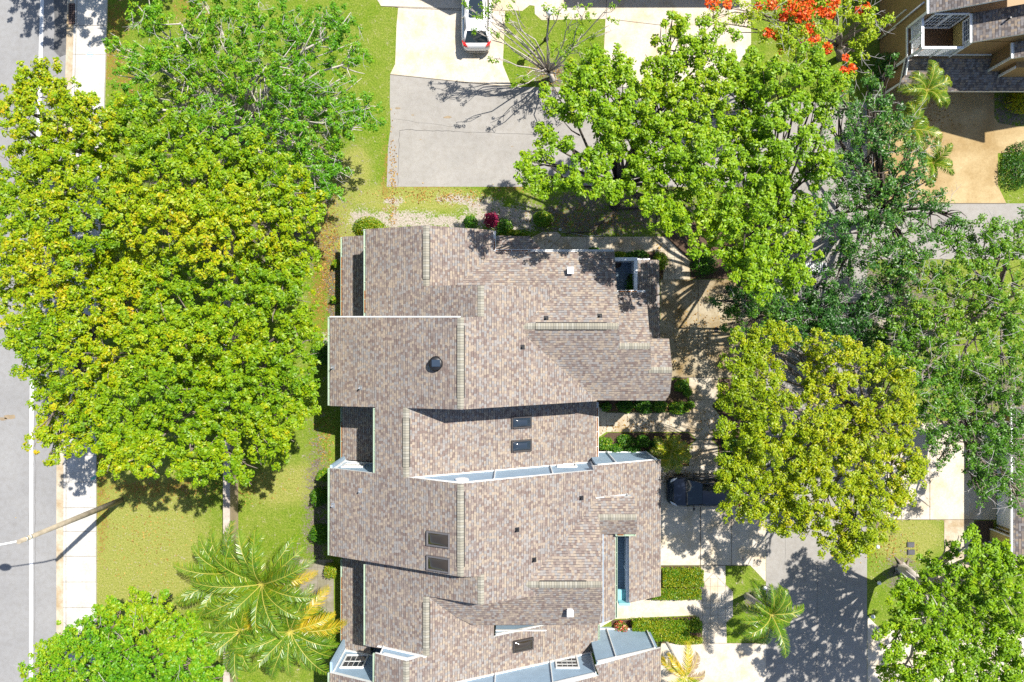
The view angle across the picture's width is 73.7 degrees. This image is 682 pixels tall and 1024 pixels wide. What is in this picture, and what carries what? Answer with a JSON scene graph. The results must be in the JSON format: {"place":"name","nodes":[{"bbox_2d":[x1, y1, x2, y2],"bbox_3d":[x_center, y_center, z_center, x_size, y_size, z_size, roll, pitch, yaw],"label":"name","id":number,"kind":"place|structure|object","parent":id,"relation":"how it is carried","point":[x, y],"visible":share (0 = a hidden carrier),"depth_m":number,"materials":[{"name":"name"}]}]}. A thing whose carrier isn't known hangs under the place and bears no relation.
{"place":"outdoors","nodes":[
{"label":"outdoors","id":0,"kind":"place"},
{"bbox_2d":[0,0,65,681],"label":"street","id":1,"kind":"structure","parent":0,"point":[19,28],"depth_m":44.00,"materials":[{"name":"grey asphalt"}]},
{"bbox_2d":[29,0,43,676],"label":"road marking","id":2,"kind":"object","parent":1,"relation":"on","point":[31,440],"visible":0.46,"depth_m":43.99,"materials":[{"name":"paint"}]},
{"bbox_2d":[54,0,66,56],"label":"storm drain apron","id":3,"kind":"object","parent":1,"relation":"on","point":[60,17],"visible":1,"depth_m":43.99,"materials":[{"name":"concrete"}]},
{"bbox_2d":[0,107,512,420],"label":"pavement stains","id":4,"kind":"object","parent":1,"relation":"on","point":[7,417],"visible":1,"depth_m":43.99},
{"bbox_2d":[63,0,107,681],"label":"sidewalk","id":5,"kind":"structure","parent":0,"point":[80,497],"depth_m":43.88,"materials":[{"name":"white concrete"}]},
{"bbox_2d":[63,6,1005,659],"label":"paving joints","id":6,"kind":"object","parent":5,"relation":"on","point":[603,410],"visible":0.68,"depth_m":43.98,"materials":[{"name":"grey concrete"}]},
{"bbox_2d":[300,560,333,613],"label":"patio","id":7,"kind":"structure","parent":0,"point":[319,581],"depth_m":43.98,"materials":[{"name":"beige concrete"}]},
{"bbox_2d":[323,561,339,579],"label":"shrub","id":8,"kind":"object","parent":7,"relation":"on","point":[331,571],"visible":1,"depth_m":43.49,"materials":[{"name":"green plant"}]},
{"bbox_2d":[97,0,1023,681],"bbox_3d":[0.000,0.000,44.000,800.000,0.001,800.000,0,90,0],"label":"ground","id":9,"kind":"structure","parent":0,"point":[287,512],"depth_m":44.00,"materials":[{"name":"green plant"}]},
{"bbox_2d":[0,497,123,544],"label":"street light","id":10,"kind":"object","parent":9,"relation":"on","point":[117,501],"visible":1,"depth_m":38.82,"materials":[{"name":"white metal"}]},
{"bbox_2d":[56,0,73,671],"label":"kerb","id":11,"kind":"structure","parent":9,"relation":"on","point":[59,467],"depth_m":43.90,"materials":[{"name":"beige concrete"}]},
{"bbox_2d":[68,3,74,23],"bbox_3d":[-28.292,-21.032,43.928,0.420,0.165,1.340,0,90,0],"label":"storm grate","id":12,"kind":"object","parent":11,"relation":"in","point":[71,13],"visible":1,"depth_m":43.85,"materials":[{"name":"metal"}]},
{"bbox_2d":[0,55,144,256],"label":"shade tree","id":13,"kind":"object","parent":9,"relation":"on","point":[86,134],"visible":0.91,"depth_m":35.36,"materials":[{"name":"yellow plant"}]},
{"bbox_2d":[0,217,169,466],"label":"shade tree","id":14,"kind":"object","parent":9,"relation":"on","point":[86,330],"visible":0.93,"depth_m":35.32,"materials":[{"name":"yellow plant"}]},
{"bbox_2d":[13,585,225,681],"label":"round tree","id":15,"kind":"object","parent":9,"relation":"on","point":[119,665],"visible":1,"depth_m":38.24,"materials":[{"name":"green plant"}]},
{"bbox_2d":[84,244,324,487],"bbox_3d":[-15.897,1.244,38.859,12.696,10.482,12.886,0,90,0],"label":"shade tree","id":16,"kind":"object","parent":9,"relation":"on","point":[203,395],"visible":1,"depth_m":34.85,"materials":[{"name":"green plant"}]},
{"bbox_2d":[102,94,328,292],"bbox_3d":[-15.359,-7.351,38.648,12.731,10.904,8.439,16,90,0],"label":"shade tree","id":17,"kind":"object","parent":9,"relation":"on","point":[208,213],"visible":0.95,"depth_m":34.59,"materials":[{"name":"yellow plant"}]},
{"bbox_2d":[172,520,268,622],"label":"feather palm","id":18,"kind":"object","parent":9,"relation":"on","point":[212,571],"visible":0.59,"depth_m":39.31,"materials":[{"name":"green plant"}]},
{"bbox_2d":[223,160,237,681],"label":"privacy wall","id":19,"kind":"structure","parent":9,"relation":"on","point":[230,502],"depth_m":42.78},
{"bbox_2d":[90,0,386,216],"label":"twiggy tree","id":20,"kind":"object","parent":9,"relation":"on","point":[252,114],"visible":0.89,"depth_m":37.99,"materials":[{"name":"green plant"}]},
{"bbox_2d":[189,589,288,681],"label":"feather palm","id":21,"kind":"object","parent":9,"relation":"on","point":[235,629],"visible":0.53,"depth_m":39.13,"materials":[{"name":"green plant"}]},
{"bbox_2d":[189,525,317,642],"bbox_3d":[-14.473,13.914,40.637,6.955,6.926,6.232,23,90,0],"label":"feather palm","id":22,"kind":"object","parent":9,"relation":"on","point":[269,582],"visible":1,"depth_m":38.20,"materials":[{"name":"green plant"}]},
{"bbox_2d":[228,580,347,679],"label":"feather palm","id":23,"kind":"object","parent":9,"relation":"on","point":[299,627],"visible":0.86,"depth_m":39.32,"materials":[{"name":"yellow plant"}]},
{"bbox_2d":[308,523,327,544],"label":"shrub","id":24,"kind":"object","parent":9,"relation":"on","point":[321,535],"visible":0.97,"depth_m":43.28,"materials":[{"name":"green plant"}]},
{"bbox_2d":[309,486,327,506],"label":"shrub","id":25,"kind":"object","parent":9,"relation":"on","point":[316,494],"visible":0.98,"depth_m":43.42,"materials":[{"name":"green plant"}]},
{"bbox_2d":[310,340,327,364],"bbox_3d":[-12.198,0.751,43.206,1.586,1.605,1.649,0,90,0],"label":"shrub","id":26,"kind":"object","parent":9,"relation":"on","point":[321,356],"visible":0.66,"depth_m":43.12,"materials":[{"name":"green plant"}]},
{"bbox_2d":[316,467,327,481],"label":"shrub","id":27,"kind":"object","parent":9,"relation":"on","point":[321,476],"visible":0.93,"depth_m":43.34,"materials":[{"name":"green plant"}]},
{"bbox_2d":[306,605,339,661],"bbox_3d":[-12.198,18.734,43.225,2.236,1.577,3.731,0,90,0],"label":"shrub","id":28,"kind":"object","parent":9,"relation":"on","point":[326,637],"visible":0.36,"depth_m":43.33,"materials":[{"name":"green plant"}]},
{"bbox_2d":[352,216,385,235],"bbox_3d":[-9.204,-7.302,43.507,2.222,1.014,1.369,0,90,0],"label":"shrub","id":29,"kind":"object","parent":9,"relation":"on","point":[370,221],"visible":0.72,"depth_m":43.39,"materials":[{"name":"green plant"}]},
{"bbox_2d":[463,214,478,228],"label":"shrub","id":30,"kind":"object","parent":9,"relation":"on","point":[470,220],"visible":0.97,"depth_m":43.49,"materials":[{"name":"green plant"}]},
{"bbox_2d":[482,211,499,227],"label":"magenta plant","id":31,"kind":"object","parent":9,"relation":"on","point":[492,216],"visible":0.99,"depth_m":43.40,"materials":[{"name":"pink plant"}]},
{"bbox_2d":[15,57,976,603],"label":"fallen leaves","id":32,"kind":"object","parent":9,"relation":"on","point":[325,285],"depth_m":43.97,"materials":[{"name":"brown plant"}]},
{"bbox_2d":[328,225,671,681],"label":"townhouse","id":33,"kind":"structure","parent":9,"relation":"on","point":[475,495],"depth_m":38.02,"materials":[{"name":"brown tile"}]},
{"bbox_2d":[341,463,366,467],"bbox_3d":[-9.400,7.390,40.650,1.280,1.180,0.080,0,90,0],"label":"window","id":34,"kind":"structure","parent":33,"relation":"in","point":[347,465],"depth_m":40.62,"materials":[{"name":"white glass"}]},
{"bbox_2d":[340,654,368,667],"bbox_3d":[-9.350,19.020,40.575,1.380,1.630,0.080,0,90,0],"label":"window","id":35,"kind":"structure","parent":33,"relation":"in","point":[350,660],"depth_m":40.55,"materials":[{"name":"white glass"}]},
{"bbox_2d":[555,654,579,668],"bbox_3d":[3.250,19.020,40.600,1.380,1.780,0.080,0,90,0],"label":"window","id":36,"kind":"structure","parent":33,"relation":"in","point":[570,663],"depth_m":40.30,"materials":[{"name":"white glass"}]},
{"bbox_2d":[617,588,629,605],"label":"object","id":37,"kind":"object","parent":33,"relation":"on","point":[621,596],"visible":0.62,"depth_m":40.61,"materials":[{"name":"blue"}]},
{"bbox_2d":[496,217,513,235],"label":"shrub","id":38,"kind":"object","parent":9,"relation":"on","point":[505,225],"visible":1,"depth_m":43.50,"materials":[{"name":"green plant"}]},
{"bbox_2d":[497,229,531,235],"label":"shrub","id":39,"kind":"object","parent":9,"relation":"on","point":[517,232],"visible":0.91,"depth_m":43.67,"materials":[{"name":"green plant"}]},
{"bbox_2d":[461,0,620,89],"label":"sparse tree","id":40,"kind":"object","parent":9,"relation":"on","point":[548,68],"visible":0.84,"depth_m":39.43,"materials":[{"name":"green plant"}]},
{"bbox_2d":[532,210,553,227],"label":"shrub","id":41,"kind":"object","parent":9,"relation":"on","point":[541,218],"visible":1,"depth_m":43.27,"materials":[{"name":"green plant"}]},
{"bbox_2d":[532,232,689,278],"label":"walkway","id":42,"kind":"structure","parent":9,"relation":"on","point":[647,244],"depth_m":43.98,"materials":[{"name":"beige concrete"}]},
{"bbox_2d":[513,10,748,264],"bbox_3d":[5.845,-9.967,37.881,11.660,12.437,12.422,0,90,0],"label":"broad tree","id":43,"kind":"object","parent":9,"relation":"on","point":[690,172],"visible":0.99,"depth_m":33.25,"materials":[{"name":"green plant"}]},
{"bbox_2d":[627,252,654,259],"bbox_3d":[8.140,-5.412,43.993,3.080,0.001,0.704,0,90,0],"label":"planting bed","id":44,"kind":"object","parent":9,"relation":"on","point":[652,254],"visible":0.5,"depth_m":43.99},
{"bbox_2d":[625,250,649,257],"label":"shrub","id":45,"kind":"object","parent":44,"relation":"on","point":[642,253],"visible":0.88,"depth_m":43.70,"materials":[{"name":"green plant"}]},
{"bbox_2d":[652,251,668,270],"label":"shrub","id":46,"kind":"object","parent":44,"relation":"on","point":[660,257],"visible":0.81,"depth_m":43.48,"materials":[{"name":"green plant"}]},
{"bbox_2d":[597,378,690,411],"bbox_3d":[8.492,3.421,43.995,6.336,0.001,2.266,0,90,0],"label":"planting bed","id":47,"kind":"object","parent":9,"relation":"on","point":[673,396],"visible":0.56,"depth_m":43.99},
{"bbox_2d":[599,402,611,411],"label":"shrub","id":48,"kind":"object","parent":47,"relation":"on","point":[605,406],"visible":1,"depth_m":43.62,"materials":[{"name":"green plant"}]},
{"bbox_2d":[616,400,634,413],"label":"shrub","id":49,"kind":"object","parent":47,"relation":"on","point":[625,406],"visible":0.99,"depth_m":43.58,"materials":[{"name":"green plant"}]},
{"bbox_2d":[634,401,652,413],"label":"shrub","id":50,"kind":"object","parent":47,"relation":"on","point":[644,406],"visible":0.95,"depth_m":43.58,"materials":[{"name":"green plant"}]},
{"bbox_2d":[652,401,668,412],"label":"shrub","id":51,"kind":"object","parent":47,"relation":"on","point":[659,406],"visible":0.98,"depth_m":43.60,"materials":[{"name":"green plant"}]},
{"bbox_2d":[668,400,687,414],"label":"shrub","id":52,"kind":"object","parent":47,"relation":"on","point":[677,406],"visible":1,"depth_m":43.57,"materials":[{"name":"green plant"}]},
{"bbox_2d":[674,379,689,392],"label":"shrub","id":53,"kind":"object","parent":47,"relation":"on","point":[681,384],"visible":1,"depth_m":43.64,"materials":[{"name":"green plant"}]},
{"bbox_2d":[594,432,694,464],"bbox_3d":[8.547,6.952,43.995,6.534,0.001,2.112,0,90,0],"label":"planting bed","id":54,"kind":"object","parent":9,"relation":"on","point":[683,436],"visible":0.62,"depth_m":43.99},
{"bbox_2d":[599,436,613,449],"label":"shrub","id":55,"kind":"object","parent":54,"relation":"on","point":[606,443],"visible":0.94,"depth_m":43.59,"materials":[{"name":"green plant"}]},
{"bbox_2d":[606,443,623,452],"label":"shrub","id":56,"kind":"object","parent":54,"relation":"on","point":[616,447],"visible":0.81,"depth_m":43.62,"materials":[{"name":"green plant"}]},
{"bbox_2d":[616,433,634,446],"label":"shrub","id":57,"kind":"object","parent":54,"relation":"on","point":[626,442],"visible":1,"depth_m":43.63,"materials":[{"name":"green plant"}]},
{"bbox_2d":[623,443,641,452],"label":"shrub","id":58,"kind":"object","parent":54,"relation":"on","point":[633,448],"visible":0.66,"depth_m":43.67,"materials":[{"name":"green plant"}]},
{"bbox_2d":[633,434,649,447],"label":"shrub","id":59,"kind":"object","parent":54,"relation":"on","point":[643,442],"visible":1,"depth_m":43.65,"materials":[{"name":"green plant"}]},
{"bbox_2d":[649,433,692,473],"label":"fan palm","id":60,"kind":"object","parent":54,"relation":"on","point":[671,454],"visible":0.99,"depth_m":41.63,"materials":[{"name":"green plant"}]},
{"bbox_2d":[611,616,701,642],"bbox_3d":[9.306,18.590,43.993,5.852,0.001,1.716,0,90,0],"label":"planting bed","id":61,"kind":"object","parent":9,"relation":"on","point":[629,624],"visible":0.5,"depth_m":43.99,"materials":[{"name":"green plant"}]},
{"bbox_2d":[613,620,628,632],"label":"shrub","id":62,"kind":"object","parent":61,"relation":"on","point":[623,627],"visible":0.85,"depth_m":43.52,"materials":[{"name":"red plant"}]},
{"bbox_2d":[630,616,689,641],"bbox_3d":[9.461,18.396,43.569,3.735,0.943,1.416,0,90,0],"label":"hedge","id":63,"kind":"object","parent":61,"relation":"on","point":[668,629],"visible":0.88,"depth_m":43.27,"materials":[{"name":"green plant"}]},
{"bbox_2d":[661,634,704,681],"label":"tilted palm","id":64,"kind":"object","parent":61,"relation":"on","point":[673,664],"visible":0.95,"depth_m":40.64,"materials":[{"name":"yellow plant"}]},
{"bbox_2d":[669,634,703,644],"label":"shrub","id":65,"kind":"object","parent":61,"relation":"on","point":[698,640],"visible":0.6,"depth_m":43.67,"materials":[{"name":"green plant"}]},
{"bbox_2d":[689,616,702,632],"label":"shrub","id":66,"kind":"object","parent":61,"relation":"on","point":[695,625],"visible":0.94,"depth_m":43.60,"materials":[{"name":"green plant"}]},
{"bbox_2d":[599,378,720,438],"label":"walkway","id":67,"kind":"structure","parent":9,"relation":"on","point":[704,390],"depth_m":43.98,"materials":[{"name":"beige concrete"}]},
{"bbox_2d":[599,566,732,642],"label":"walkway","id":68,"kind":"structure","parent":9,"relation":"on","point":[659,607],"depth_m":43.98,"materials":[{"name":"concrete"}]},
{"bbox_2d":[649,566,700,598],"bbox_3d":[9.823,15.653,43.994,4.686,0.001,2.310,0,90,0],"label":"planting bed","id":69,"kind":"object","parent":9,"relation":"on","point":[676,568],"visible":0.14,"depth_m":43.99,"materials":[{"name":"green plant"}]},
{"bbox_2d":[651,586,701,600],"bbox_3d":[10.449,16.103,43.622,3.264,0.800,0.814,0,90,0],"label":"hedge","id":70,"kind":"object","parent":69,"relation":"on","point":[680,594],"visible":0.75,"depth_m":43.36,"materials":[{"name":"green plant"}]},
{"bbox_2d":[661,566,703,587],"bbox_3d":[10.869,15.051,43.563,2.697,0.931,1.205,0,90,0],"label":"hedge","id":71,"kind":"object","parent":69,"relation":"on","point":[678,575],"visible":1,"depth_m":43.27,"materials":[{"name":"green plant"}]},
{"bbox_2d":[663,222,733,278],"bbox_3d":[11.990,-5.962,43.992,4.620,0.001,3.916,0,90,0],"label":"planting bed","id":72,"kind":"object","parent":9,"relation":"on","point":[679,244],"visible":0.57,"depth_m":43.99,"materials":[{"name":"brown soil"}]},
{"bbox_2d":[689,250,718,278],"bbox_3d":[12.311,-4.893,43.527,1.808,0.973,1.672,-37,90,0],"label":"shrub","id":73,"kind":"object","parent":72,"relation":"on","point":[707,262],"visible":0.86,"depth_m":43.53,"materials":[{"name":"green plant"}]},
{"bbox_2d":[689,440,717,465],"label":"walkway","id":74,"kind":"structure","parent":9,"relation":"on","point":[707,450],"depth_m":43.98,"materials":[{"name":"beige concrete"}]},
{"bbox_2d":[387,75,1023,681],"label":"asphalt court","id":75,"kind":"object","parent":9,"relation":"on","point":[827,633],"visible":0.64,"depth_m":43.99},
{"bbox_2d":[713,379,747,464],"bbox_3d":[14.058,5.214,43.994,2.244,0.001,5.588,0,90,0],"label":"planting bed","id":76,"kind":"object","parent":9,"relation":"on","point":[724,414],"visible":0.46,"depth_m":43.99,"materials":[{"name":"brown soil"}]},
{"bbox_2d":[739,578,804,657],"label":"cabbage palm","id":77,"kind":"object","parent":9,"relation":"on","point":[776,612],"visible":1,"depth_m":38.92,"materials":[{"name":"green plant"}]},
{"bbox_2d":[704,39,850,306],"bbox_3d":[12.873,-8.192,37.980,7.371,12.241,13.033,0,90,0],"label":"broad tree","id":78,"kind":"object","parent":9,"relation":"on","point":[753,253],"visible":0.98,"depth_m":33.35,"materials":[{"name":"green plant"}]},
{"bbox_2d":[692,0,895,90],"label":"flowering tree","id":79,"kind":"object","parent":9,"relation":"on","point":[826,9],"visible":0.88,"depth_m":36.13,"materials":[{"name":"red plant"}]},
{"bbox_2d":[705,268,906,366],"bbox_3d":[16.777,-1.304,40.652,12.100,6.896,5.929,0,90,0],"label":"live oak","id":80,"kind":"object","parent":9,"relation":"on","point":[832,322],"visible":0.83,"depth_m":38.38,"materials":[{"name":"green plant"}]},
{"bbox_2d":[709,318,930,572],"bbox_3d":[16.273,5.168,39.148,13.002,9.905,12.277,22,90,0],"label":"golden tree","id":81,"kind":"object","parent":9,"relation":"on","point":[863,424],"visible":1,"depth_m":35.56,"materials":[{"name":"plant"}]},
{"bbox_2d":[866,51,901,78],"bbox_3d":[23.770,-17.559,42.567,2.050,2.899,1.734,0,90,0],"label":"shrub","id":82,"kind":"object","parent":9,"relation":"on","point":[882,62],"visible":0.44,"depth_m":43.11,"materials":[{"name":"green plant"}]},
{"bbox_2d":[800,52,975,316],"bbox_3d":[19.759,-8.111,39.864,9.951,8.472,13.707,-27,90,0],"label":"live oak","id":83,"kind":"object","parent":9,"relation":"on","point":[878,191],"visible":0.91,"depth_m":36.91,"materials":[{"name":"green plant"}]},
{"bbox_2d":[882,101,942,154],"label":"front palm","id":84,"kind":"object","parent":9,"relation":"on","point":[919,127],"visible":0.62,"depth_m":40.03,"materials":[{"name":"green plant"}]},
{"bbox_2d":[896,60,952,114],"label":"front palm","id":85,"kind":"object","parent":9,"relation":"on","point":[937,93],"visible":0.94,"depth_m":39.56,"materials":[{"name":"green plant"}]},
{"bbox_2d":[910,138,954,184],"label":"front palm","id":86,"kind":"object","parent":9,"relation":"on","point":[941,162],"visible":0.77,"depth_m":40.70,"materials":[{"name":"green plant"}]},
{"bbox_2d":[871,523,1023,681],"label":"round tree","id":87,"kind":"object","parent":9,"relation":"on","point":[953,632],"visible":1,"depth_m":34.97,"materials":[{"name":"green plant"}]},
{"bbox_2d":[877,206,1023,398],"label":"live oak","id":88,"kind":"object","parent":9,"relation":"on","point":[992,286],"visible":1,"depth_m":36.59,"materials":[{"name":"green plant"}]},
{"bbox_2d":[878,0,1023,93],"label":"tan house","id":89,"kind":"structure","parent":9,"relation":"on","point":[973,45],"depth_m":40.51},
{"bbox_2d":[918,13,951,28],"bbox_3d":[24.600,-18.660,39.800,1.000,1.800,0.080,0,90,0],"label":"window","id":90,"kind":"structure","parent":89,"relation":"in","point":[935,19],"depth_m":39.66,"materials":[{"name":"grey glass"}]},
{"bbox_2d":[933,13,969,28],"bbox_3d":[25.600,-18.660,39.800,1.000,1.800,0.080,0,90,0],"label":"window","id":91,"kind":"structure","parent":89,"relation":"in","point":[952,20],"depth_m":39.78,"materials":[{"name":"grey glass"}]},
{"bbox_2d":[962,17,968,44],"bbox_3d":[26.260,-17.925,39.325,0.080,0.850,1.350,0,90,0],"label":"window","id":92,"kind":"structure","parent":89,"relation":"in","point":[965,24],"depth_m":39.56,"materials":[{"name":"grey glass"}]},
{"bbox_2d":[938,520,973,577],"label":"walkway","id":93,"kind":"structure","parent":9,"relation":"on","point":[954,530],"depth_m":43.98,"materials":[{"name":"beige concrete"}]},
{"bbox_2d":[909,352,1023,516],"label":"live oak","id":94,"kind":"object","parent":9,"relation":"on","point":[962,425],"visible":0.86,"depth_m":37.57,"materials":[{"name":"green plant"}]},
{"bbox_2d":[975,521,992,541],"bbox_3d":[30.437,12.276,43.992,1.166,0.001,1.408,0,90,0],"label":"planting bed","id":95,"kind":"object","parent":9,"relation":"on","point":[984,527],"visible":0.6,"depth_m":43.99,"materials":[{"name":"brown soil"}]},
{"bbox_2d":[989,407,1023,560],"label":"cream house","id":96,"kind":"structure","parent":9,"relation":"on","point":[1010,523],"depth_m":41.43,"materials":[{"name":"yellow"}]},
{"bbox_2d":[997,453,1009,528],"bbox_3d":[31.269,9.200,42.925,0.058,2.150,5.200,0,90,0],"label":"garage door","id":97,"kind":"structure","parent":96,"relation":"in","point":[1003,519],"depth_m":43.39,"materials":[{"name":"white metal"}]},
{"bbox_2d":[999,141,1023,189],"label":"shrub","id":98,"kind":"object","parent":9,"relation":"on","point":[1015,169],"visible":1,"depth_m":43.62,"materials":[{"name":"green plant"}]},
{"bbox_2d":[1004,92,1023,114],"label":"shrub","id":99,"kind":"object","parent":9,"relation":"on","point":[1020,99],"visible":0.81,"depth_m":43.55,"materials":[{"name":"green plant"}]},
{"bbox_2d":[378,0,750,86],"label":"driveway","id":100,"kind":"structure","parent":0,"point":[429,43],"depth_m":43.99,"materials":[{"name":"concrete"}]},
{"bbox_2d":[462,0,491,52],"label":"parked car","id":101,"kind":"object","parent":100,"relation":"on","point":[478,43],"visible":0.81,"depth_m":42.67,"materials":[{"name":"white paint"}]},
{"bbox_2d":[661,466,765,581],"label":"driveway","id":102,"kind":"structure","parent":0,"point":[680,535],"depth_m":43.99,"materials":[{"name":"concrete"}]},
{"bbox_2d":[666,474,740,510],"bbox_3d":[12.201,9.527,43.190,4.723,1.595,2.359,0,90,0],"label":"parked car","id":103,"kind":"object","parent":102,"relation":"on","point":[693,490],"visible":0.64,"depth_m":42.92,"materials":[{"name":"black paint"}]},
{"bbox_2d":[661,280,765,376],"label":"driveway","id":104,"kind":"structure","parent":0,"point":[684,290],"depth_m":43.99,"materials":[{"name":"concrete"}]},
{"bbox_2d":[661,643,765,681],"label":"driveway","id":105,"kind":"structure","parent":0,"point":[732,662],"depth_m":43.99,"materials":[{"name":"concrete"}]},
{"bbox_2d":[867,423,995,519],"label":"driveway","id":106,"kind":"structure","parent":0,"point":[943,494],"depth_m":43.99,"materials":[{"name":"concrete"}]},
{"bbox_2d":[978,420,1009,448],"bbox_3d":[32.121,5.940,43.215,4.523,1.545,2.259,0,90,0],"label":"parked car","id":107,"kind":"object","parent":106,"relation":"on","point":[983,437],"visible":0.07,"depth_m":42.96,"materials":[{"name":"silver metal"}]},
{"bbox_2d":[867,85,1023,202],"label":"driveway","id":108,"kind":"structure","parent":0,"point":[980,138],"depth_m":43.99,"materials":[{"name":"beige concrete"}]},
{"bbox_2d":[867,616,1023,681],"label":"driveway","id":109,"kind":"structure","parent":0,"point":[875,652],"depth_m":43.99,"materials":[{"name":"concrete"}]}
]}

